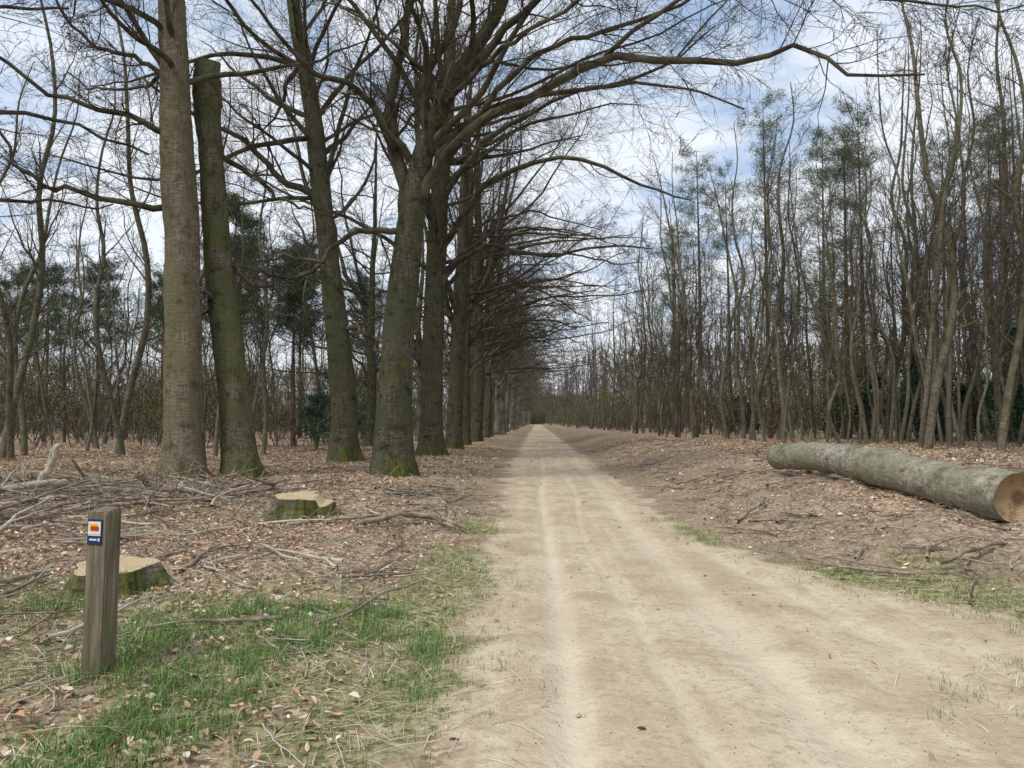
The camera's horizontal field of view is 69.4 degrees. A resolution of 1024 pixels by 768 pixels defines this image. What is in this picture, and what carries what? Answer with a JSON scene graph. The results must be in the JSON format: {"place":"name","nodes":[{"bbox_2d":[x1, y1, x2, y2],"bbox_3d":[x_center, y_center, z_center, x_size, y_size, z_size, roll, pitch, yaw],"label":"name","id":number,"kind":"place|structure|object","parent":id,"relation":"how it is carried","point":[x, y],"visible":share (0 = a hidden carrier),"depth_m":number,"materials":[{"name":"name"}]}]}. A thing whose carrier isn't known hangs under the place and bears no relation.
{"place":"outdoors","nodes":[
{"label":"outdoors","id":0,"kind":"place"},
{"bbox_2d":[0,423,1023,767],"bbox_3d":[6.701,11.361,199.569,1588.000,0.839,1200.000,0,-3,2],"label":"ground","id":1,"kind":"structure","parent":0,"point":[588,439],"depth_m":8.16,"materials":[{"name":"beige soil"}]},
{"bbox_2d":[0,250,57,437],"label":"pine tree","id":2,"kind":"object","parent":1,"relation":"on","point":[20,282],"visible":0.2,"depth_m":59.33,"materials":[{"name":"green plant"}]},
{"bbox_2d":[0,49,67,344],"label":"slender tree","id":3,"kind":"object","parent":1,"relation":"on","point":[4,176],"visible":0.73,"depth_m":25.68,"materials":[{"name":"brown plant"}]},
{"bbox_2d":[0,253,81,445],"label":"budding tree","id":4,"kind":"object","parent":1,"relation":"on","point":[38,400],"visible":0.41,"depth_m":41.48,"materials":[{"name":"brown plant"}]},
{"bbox_2d":[0,72,87,455],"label":"slender tree","id":5,"kind":"object","parent":1,"relation":"on","point":[22,415],"visible":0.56,"depth_m":30.96,"materials":[{"name":"brown plant"}]},
{"bbox_2d":[0,183,90,459],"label":"slender tree","id":6,"kind":"object","parent":1,"relation":"on","point":[10,354],"visible":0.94,"depth_m":26.73,"materials":[{"name":"brown plant"}]},
{"bbox_2d":[0,247,92,441],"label":"pine tree","id":7,"kind":"object","parent":1,"relation":"on","point":[57,265],"visible":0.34,"depth_m":51.28,"materials":[{"name":"green plant"}]},
{"bbox_2d":[0,0,107,458],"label":"slender tree","id":8,"kind":"object","parent":1,"relation":"on","point":[21,371],"visible":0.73,"depth_m":28.89,"materials":[{"name":"brown plant"}]},
{"bbox_2d":[38,195,98,450],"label":"slender tree","id":9,"kind":"object","parent":1,"relation":"on","point":[87,381],"visible":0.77,"depth_m":34.99,"materials":[{"name":"brown plant"}]},
{"bbox_2d":[38,163,109,448],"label":"slender tree","id":10,"kind":"object","parent":1,"relation":"on","point":[85,402],"visible":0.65,"depth_m":36.98,"materials":[{"name":"brown plant"}]},
{"bbox_2d":[0,459,158,485],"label":"fallen branch","id":11,"kind":"object","parent":1,"relation":"on","point":[37,473],"visible":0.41,"depth_m":16.35,"materials":[{"name":"brown wood"}]},
{"bbox_2d":[40,53,150,455],"bbox_3d":[-16.604,-5.366,30.012,4.815,17.125,4.056,-3,-4,42],"label":"slender tree","id":12,"kind":"object","parent":1,"relation":"on","point":[109,392],"visible":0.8,"depth_m":30.17,"materials":[{"name":"brown plant"}]},
{"bbox_2d":[43,240,151,442],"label":"pine tree","id":13,"kind":"object","parent":1,"relation":"on","point":[119,301],"visible":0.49,"depth_m":46.98,"materials":[{"name":"green plant"}]},
{"bbox_2d":[0,0,198,283],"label":"beech tree","id":14,"kind":"object","parent":1,"relation":"on","point":[12,111],"visible":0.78,"depth_m":17.86,"materials":[{"name":"brown plant"}]},
{"bbox_2d":[81,506,121,680],"bbox_3d":[-2.542,1.372,4.566,0.142,1.210,0.145,0,-3,11],"label":"trail marker post","id":15,"kind":"object","parent":1,"relation":"on","point":[101,587],"visible":0.89,"depth_m":4.52,"materials":[{"name":"brown wood"}]},
{"bbox_2d":[64,263,151,424],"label":"budding tree","id":16,"kind":"object","parent":1,"relation":"on","point":[98,371],"visible":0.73,"depth_m":40.30,"materials":[{"name":"brown plant"}]},
{"bbox_2d":[42,555,186,608],"bbox_3d":[-3.503,1.790,6.565,1.469,0.414,1.281,1,1,2],"label":"tree stump","id":17,"kind":"object","parent":1,"relation":"on","point":[136,573],"visible":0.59,"depth_m":6.40,"materials":[{"name":"beige wood"}]},
{"bbox_2d":[63,0,206,453],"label":"slender tree","id":18,"kind":"object","parent":1,"relation":"on","point":[136,362],"visible":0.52,"depth_m":32.53,"materials":[{"name":"brown plant"}]},
{"bbox_2d":[0,459,301,541],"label":"brush pile","id":19,"kind":"object","parent":1,"relation":"on","point":[14,517],"visible":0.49,"depth_m":11.61,"materials":[{"name":"brown wood"}]},
{"bbox_2d":[116,251,203,427],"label":"pine tree","id":20,"kind":"object","parent":1,"relation":"on","point":[155,288],"visible":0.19,"depth_m":58.79,"materials":[{"name":"green plant"}]},
{"bbox_2d":[0,429,339,539],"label":"brush pile","id":21,"kind":"object","parent":1,"relation":"on","point":[109,500],"visible":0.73,"depth_m":12.84,"materials":[{"name":"brown wood"}]},
{"bbox_2d":[0,462,414,639],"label":"fallen branches","id":22,"kind":"object","parent":1,"relation":"on","point":[329,560],"depth_m":9.35,"materials":[{"name":"brown wood"}]},
{"bbox_2d":[0,0,428,480],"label":"beech tree","id":23,"kind":"object","parent":1,"relation":"on","point":[183,396],"visible":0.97,"depth_m":17.40,"materials":[{"name":"brown plant"}]},
{"bbox_2d":[0,0,468,461],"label":"beech tree","id":24,"kind":"object","parent":1,"relation":"on","point":[343,444],"visible":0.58,"depth_m":26.56,"materials":[{"name":"brown plant"}]},
{"bbox_2d":[213,118,271,456],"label":"slender tree","id":25,"kind":"object","parent":1,"relation":"on","point":[216,439],"visible":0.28,"depth_m":30.06,"materials":[{"name":"brown plant"}]},
{"bbox_2d":[196,165,303,321],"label":"pine tree","id":26,"kind":"object","parent":1,"relation":"on","point":[246,217],"visible":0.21,"depth_m":40.65,"materials":[{"name":"green plant"}]},
{"bbox_2d":[0,441,506,636],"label":"fallen branches","id":27,"kind":"object","parent":1,"relation":"on","point":[9,592],"depth_m":8.86,"materials":[{"name":"brown wood"}]},
{"bbox_2d":[192,58,334,479],"bbox_3d":[-6.215,-2.809,18.309,3.541,10.683,1.936,1,-3,-27],"label":"topped beech tree","id":28,"kind":"object","parent":1,"relation":"on","point":[238,444],"visible":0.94,"depth_m":18.13,"materials":[{"name":"brown plant"}]},
{"bbox_2d":[230,74,302,454],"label":"slender tree","id":29,"kind":"object","parent":1,"relation":"on","point":[265,397],"visible":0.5,"depth_m":32.10,"materials":[{"name":"brown plant"}]},
{"bbox_2d":[262,119,334,447],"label":"slender tree","id":30,"kind":"object","parent":1,"relation":"on","point":[314,354],"visible":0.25,"depth_m":38.87,"materials":[{"name":"brown plant"}]},
{"bbox_2d":[252,490,346,524],"bbox_3d":[-3.158,1.926,11.161,1.870,0.515,1.546,1,1,2],"label":"tree stump","id":31,"kind":"object","parent":1,"relation":"on","point":[297,505],"visible":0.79,"depth_m":10.84,"materials":[{"name":"beige wood"}]},
{"bbox_2d":[249,234,352,446],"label":"pine tree","id":32,"kind":"object","parent":1,"relation":"on","point":[299,287],"visible":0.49,"depth_m":41.29,"materials":[{"name":"green plant"}]},
{"bbox_2d":[290,392,330,449],"bbox_3d":[-9.116,1.765,34.397,2.355,2.748,2.536,0,-3,3],"label":"holly bush","id":33,"kind":"object","parent":1,"relation":"on","point":[315,411],"visible":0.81,"depth_m":34.12,"materials":[{"name":"green plant"}]},
{"bbox_2d":[203,134,423,446],"bbox_3d":[-10.444,-5.978,40.635,12.354,19.159,9.070,2,-3,-33],"label":"beech tree","id":34,"kind":"object","parent":1,"relation":"on","point":[370,384],"visible":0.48,"depth_m":39.67,"materials":[{"name":"brown plant"}]},
{"bbox_2d":[302,368,374,442],"bbox_3d":[-7.622,1.170,33.271,3.170,3.921,2.943,-2,-3,28],"label":"holly bush","id":35,"kind":"object","parent":1,"relation":"on","point":[325,376],"visible":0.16,"depth_m":33.22,"materials":[{"name":"green plant"}]},
{"bbox_2d":[222,0,756,455],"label":"beech tree","id":36,"kind":"object","parent":1,"relation":"on","point":[438,273],"visible":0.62,"depth_m":30.79,"materials":[{"name":"brown plant"}]},
{"bbox_2d":[314,0,670,449],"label":"beech tree","id":37,"kind":"object","parent":1,"relation":"on","point":[459,316],"visible":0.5,"depth_m":37.25,"materials":[{"name":"brown plant"}]},
{"bbox_2d":[0,330,991,433],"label":"distant thicket","id":38,"kind":"object","parent":1,"relation":"on","point":[310,381],"visible":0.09,"depth_m":119.91,"materials":[{"name":"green plant"}]},
{"bbox_2d":[415,226,588,437],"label":"beech tree","id":39,"kind":"object","parent":1,"relation":"on","point":[487,419],"visible":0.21,"depth_m":61.11,"materials":[{"name":"brown plant"}]},
{"bbox_2d":[0,124,1022,444],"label":"distant tree mass","id":40,"kind":"object","parent":1,"relation":"on","point":[518,408],"visible":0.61,"depth_m":59.33,"materials":[{"name":"brown plant"}]},
{"bbox_2d":[0,310,1023,447],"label":"forest undergrowth","id":41,"kind":"object","parent":1,"relation":"on","point":[1017,414],"visible":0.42,"depth_m":44.19,"materials":[{"name":"brown plant"}]},
{"bbox_2d":[0,431,1023,505],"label":"twig litter","id":42,"kind":"object","parent":1,"relation":"on","point":[484,456],"visible":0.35,"depth_m":23.70,"materials":[{"name":"brown wood"}]},
{"bbox_2d":[0,460,1023,767],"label":"twig litter","id":43,"kind":"object","parent":1,"relation":"on","point":[30,709],"visible":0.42,"depth_m":7.80,"materials":[{"name":"brown wood"}]},
{"bbox_2d":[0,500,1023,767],"bbox_3d":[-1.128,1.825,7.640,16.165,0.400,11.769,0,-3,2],"label":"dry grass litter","id":44,"kind":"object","parent":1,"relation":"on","point":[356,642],"visible":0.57,"depth_m":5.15,"materials":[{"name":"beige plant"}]},
{"bbox_2d":[403,78,630,417],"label":"beech tree","id":45,"kind":"object","parent":1,"relation":"on","point":[472,358],"visible":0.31,"depth_m":54.24,"materials":[{"name":"brown plant"}]},
{"bbox_2d":[370,13,671,441],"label":"beech tree","id":46,"kind":"object","parent":1,"relation":"on","point":[476,421],"visible":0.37,"depth_m":50.02,"materials":[{"name":"brown plant"}]},
{"bbox_2d":[397,61,656,444],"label":"beech tree","id":47,"kind":"object","parent":1,"relation":"on","point":[466,435],"visible":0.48,"depth_m":43.95,"materials":[{"name":"brown plant"}]},
{"bbox_2d":[228,0,1023,477],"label":"beech tree","id":48,"kind":"object","parent":1,"relation":"on","point":[392,448],"visible":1,"depth_m":18.63,"materials":[{"name":"brown plant"}]},
{"bbox_2d":[606,228,687,435],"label":"budding tree","id":49,"kind":"object","parent":1,"relation":"on","point":[649,306],"visible":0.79,"depth_m":50.06,"materials":[{"name":"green plant"}]},
{"bbox_2d":[618,304,696,436],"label":"budding tree","id":50,"kind":"object","parent":1,"relation":"on","point":[663,356],"visible":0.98,"depth_m":43.33,"materials":[{"name":"brown plant"}]},
{"bbox_2d":[630,220,714,386],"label":"pine tree","id":51,"kind":"object","parent":1,"relation":"on","point":[670,244],"visible":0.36,"depth_m":70.07,"materials":[{"name":"green plant"}]},
{"bbox_2d":[653,138,745,433],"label":"pine tree","id":52,"kind":"object","parent":1,"relation":"on","point":[690,213],"visible":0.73,"depth_m":54.96,"materials":[{"name":"green plant"}]},
{"bbox_2d":[689,157,785,432],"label":"pine tree","id":53,"kind":"object","parent":1,"relation":"on","point":[727,190],"visible":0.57,"depth_m":61.60,"materials":[{"name":"green plant"}]},
{"bbox_2d":[708,87,790,439],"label":"slender tree","id":54,"kind":"object","parent":1,"relation":"on","point":[721,404],"visible":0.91,"depth_m":40.99,"materials":[{"name":"brown plant"}]},
{"bbox_2d":[733,204,788,441],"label":"slender tree","id":55,"kind":"object","parent":1,"relation":"on","point":[749,355],"visible":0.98,"depth_m":34.37,"materials":[{"name":"brown plant"}]},
{"bbox_2d":[714,85,821,437],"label":"pine tree","id":56,"kind":"object","parent":1,"relation":"on","point":[771,124],"visible":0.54,"depth_m":44.67,"materials":[{"name":"green plant"}]},
{"bbox_2d":[736,138,808,442],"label":"slender tree","id":57,"kind":"object","parent":1,"relation":"on","point":[777,334],"visible":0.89,"depth_m":34.10,"materials":[{"name":"brown plant"}]},
{"bbox_2d":[730,133,823,441],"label":"slender tree","id":58,"kind":"object","parent":1,"relation":"on","point":[768,192],"visible":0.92,"depth_m":35.03,"materials":[{"name":"brown plant"}]},
{"bbox_2d":[735,82,826,439],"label":"slender tree","id":59,"kind":"object","parent":1,"relation":"on","point":[762,377],"visible":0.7,"depth_m":40.14,"materials":[{"name":"brown plant"}]},
{"bbox_2d":[733,102,843,440],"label":"slender tree","id":60,"kind":"object","parent":1,"relation":"on","point":[751,379],"visible":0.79,"depth_m":38.14,"materials":[{"name":"brown plant"}]},
{"bbox_2d":[741,145,836,443],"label":"slender tree","id":61,"kind":"object","parent":1,"relation":"on","point":[795,352],"visible":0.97,"depth_m":31.20,"materials":[{"name":"brown plant"}]},
{"bbox_2d":[762,121,827,439],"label":"slender tree","id":62,"kind":"object","parent":1,"relation":"on","point":[800,294],"visible":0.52,"depth_m":42.69,"materials":[{"name":"brown plant"}]},
{"bbox_2d":[772,123,864,434],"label":"pine tree","id":63,"kind":"object","parent":1,"relation":"on","point":[804,203],"visible":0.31,"depth_m":57.05,"materials":[{"name":"green plant"}]},
{"bbox_2d":[797,151,853,441],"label":"slender tree","id":64,"kind":"object","parent":1,"relation":"on","point":[828,399],"visible":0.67,"depth_m":36.07,"materials":[{"name":"brown plant"}]},
{"bbox_2d":[786,135,865,439],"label":"slender tree","id":65,"kind":"object","parent":1,"relation":"on","point":[842,417],"visible":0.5,"depth_m":39.37,"materials":[{"name":"brown plant"}]},
{"bbox_2d":[779,167,876,438],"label":"slender tree","id":66,"kind":"object","parent":1,"relation":"on","point":[816,323],"visible":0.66,"depth_m":38.45,"materials":[{"name":"brown plant"}]},
{"bbox_2d":[770,173,905,443],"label":"budding tree","id":67,"kind":"object","parent":1,"relation":"on","point":[839,376],"visible":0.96,"depth_m":30.16,"materials":[{"name":"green plant"}]},
{"bbox_2d":[657,446,1023,602],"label":"fallen branches","id":68,"kind":"object","parent":1,"relation":"on","point":[907,571],"visible":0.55,"depth_m":8.48,"materials":[{"name":"brown wood"}]},
{"bbox_2d":[763,120,931,439],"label":"pine tree","id":69,"kind":"object","parent":1,"relation":"on","point":[841,173],"visible":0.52,"depth_m":40.52,"materials":[{"name":"green plant"}]},
{"bbox_2d":[804,96,895,443],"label":"slender tree","id":70,"kind":"object","parent":1,"relation":"on","point":[892,415],"visible":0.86,"depth_m":33.13,"materials":[{"name":"brown plant"}]},
{"bbox_2d":[805,94,901,437],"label":"pine tree","id":71,"kind":"object","parent":1,"relation":"on","point":[860,133],"visible":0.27,"depth_m":45.82,"materials":[{"name":"green plant"}]},
{"bbox_2d":[819,165,895,444],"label":"slender tree","id":72,"kind":"object","parent":1,"relation":"on","point":[858,399],"visible":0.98,"depth_m":29.39,"materials":[{"name":"brown plant"}]},
{"bbox_2d":[819,129,896,442],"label":"slender tree","id":73,"kind":"object","parent":1,"relation":"on","point":[874,421],"visible":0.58,"depth_m":35.78,"materials":[{"name":"brown plant"}]},
{"bbox_2d":[829,196,905,444],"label":"slender tree","id":74,"kind":"object","parent":1,"relation":"on","point":[876,385],"visible":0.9,"depth_m":30.08,"materials":[{"name":"brown plant"}]},
{"bbox_2d":[803,5,966,445],"bbox_3d":[15.989,-6.694,31.034,6.727,19.020,4.459,-1,-3,10],"label":"slender tree","id":75,"kind":"object","parent":1,"relation":"on","point":[916,342],"visible":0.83,"depth_m":31.41,"materials":[{"name":"brown plant"}]},
{"bbox_2d":[868,164,919,439],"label":"slender tree","id":76,"kind":"object","parent":1,"relation":"on","point":[883,377],"visible":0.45,"depth_m":37.30,"materials":[{"name":"brown plant"}]},
{"bbox_2d":[767,442,1023,522],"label":"felled log","id":77,"kind":"object","parent":1,"relation":"on","point":[992,494],"visible":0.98,"depth_m":10.43,"materials":[{"name":"grey wood"}]},
{"bbox_2d":[854,38,958,438],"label":"slender tree","id":78,"kind":"object","parent":1,"relation":"on","point":[892,188],"visible":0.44,"depth_m":39.17,"materials":[{"name":"brown plant"}]},
{"bbox_2d":[881,220,933,420],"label":"slender tree","id":79,"kind":"object","parent":1,"relation":"on","point":[915,353],"visible":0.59,"depth_m":34.62,"materials":[{"name":"brown plant"}]},
{"bbox_2d":[844,85,971,444],"bbox_3d":[17.896,-5.204,33.474,4.928,16.316,3.285,-2,-3,30],"label":"slender tree","id":80,"kind":"object","parent":1,"relation":"on","point":[956,426],"visible":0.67,"depth_m":33.34,"materials":[{"name":"brown plant"}]},
{"bbox_2d":[839,15,985,439],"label":"slender tree","id":81,"kind":"object","parent":1,"relation":"on","point":[902,178],"visible":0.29,"depth_m":41.76,"materials":[{"name":"brown plant"}]},
{"bbox_2d":[876,138,982,396],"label":"pine tree","id":82,"kind":"object","parent":1,"relation":"on","point":[946,147],"visible":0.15,"depth_m":54.82,"materials":[{"name":"green plant"}]},
{"bbox_2d":[850,4,1014,436],"bbox_3d":[20.913,-8.707,37.031,8.008,23.640,3.937,-1,-3,21],"label":"slender tree","id":83,"kind":"object","parent":1,"relation":"on","point":[888,412],"visible":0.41,"depth_m":37.85,"materials":[{"name":"brown plant"}]},
{"bbox_2d":[868,50,997,443],"bbox_3d":[17.590,-5.623,31.642,6.347,16.840,4.206,2,-4,-39],"label":"slender tree","id":84,"kind":"object","parent":1,"relation":"on","point":[907,402],"visible":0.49,"depth_m":31.40,"materials":[{"name":"brown plant"}]},
{"bbox_2d":[861,0,1023,448],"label":"slender tree","id":85,"kind":"object","parent":1,"relation":"on","point":[953,315],"visible":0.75,"depth_m":25.50,"materials":[{"name":"brown plant"}]},
{"bbox_2d":[879,0,1023,448],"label":"slender tree","id":86,"kind":"object","parent":1,"relation":"on","point":[929,364],"visible":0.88,"depth_m":24.69,"materials":[{"name":"brown plant"}]},
{"bbox_2d":[896,2,1021,402],"bbox_3d":[15.207,-5.511,25.345,3.715,16.288,4.365,-1,2,-22],"label":"slender tree","id":87,"kind":"object","parent":1,"relation":"on","point":[936,348],"visible":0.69,"depth_m":25.51,"materials":[{"name":"brown plant"}]},
{"bbox_2d":[906,135,1015,428],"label":"slender tree","id":88,"kind":"object","parent":1,"relation":"on","point":[958,393],"visible":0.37,"depth_m":32.41,"materials":[{"name":"brown plant"}]},
{"bbox_2d":[914,62,1023,422],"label":"slender tree","id":89,"kind":"object","parent":1,"relation":"on","point":[998,392],"visible":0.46,"depth_m":30.09,"materials":[{"name":"brown plant"}]},
{"bbox_2d":[934,182,1007,440],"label":"slender tree","id":90,"kind":"object","parent":1,"relation":"on","point":[971,422],"visible":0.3,"depth_m":34.87,"materials":[{"name":"brown plant"}]},
{"bbox_2d":[921,7,1022,447],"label":"slender tree","id":91,"kind":"object","parent":1,"relation":"on","point":[949,408],"visible":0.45,"depth_m":28.72,"materials":[{"name":"brown plant"}]},
{"bbox_2d":[931,1,1014,441],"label":"slender tree","id":92,"kind":"object","parent":1,"relation":"on","point":[985,419],"visible":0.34,"depth_m":33.37,"materials":[{"name":"brown plant"}]},
{"bbox_2d":[931,86,1020,446],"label":"slender tree","id":93,"kind":"object","parent":1,"relation":"on","point":[968,396],"visible":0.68,"depth_m":27.59,"materials":[{"name":"brown plant"}]},
{"bbox_2d":[928,95,1023,439],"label":"pine tree","id":94,"kind":"object","parent":1,"relation":"on","point":[996,157],"visible":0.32,"depth_m":39.85,"materials":[{"name":"green plant"}]},
{"bbox_2d":[939,160,1023,451],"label":"slender tree","id":95,"kind":"object","parent":1,"relation":"on","point":[986,384],"visible":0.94,"depth_m":24.45,"materials":[{"name":"brown plant"}]},
{"bbox_2d":[943,0,1023,452],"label":"slender tree","id":96,"kind":"object","parent":1,"relation":"on","point":[1007,403],"visible":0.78,"depth_m":24.75,"materials":[{"name":"brown plant"}]},
{"bbox_2d":[954,128,1023,444],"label":"slender tree","id":97,"kind":"object","parent":1,"relation":"on","point":[1000,364],"visible":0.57,"depth_m":28.30,"materials":[{"name":"brown plant"}]},
{"bbox_2d":[955,0,1023,442],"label":"slender tree","id":98,"kind":"object","parent":1,"relation":"on","point":[1003,128],"visible":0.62,"depth_m":31.43,"materials":[{"name":"brown plant"}]},
{"bbox_2d":[0,499,1023,767],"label":"grass","id":99,"kind":"structure","parent":0,"point":[128,711],"depth_m":4.83,"materials":[{"name":"green plant"}]},
{"bbox_2d":[0,0,1023,422],"label":"sky","id":100,"kind":"structure","parent":0,"point":[793,64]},
{"bbox_2d":[433,424,1023,767],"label":"sand road","id":101,"kind":"structure","parent":0,"point":[573,740],"depth_m":4.98,"materials":[{"name":"beige sand"}]},
{"bbox_2d":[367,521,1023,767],"bbox_3d":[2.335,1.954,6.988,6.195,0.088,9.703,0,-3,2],"label":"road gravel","id":102,"kind":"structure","parent":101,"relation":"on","point":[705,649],"depth_m":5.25,"materials":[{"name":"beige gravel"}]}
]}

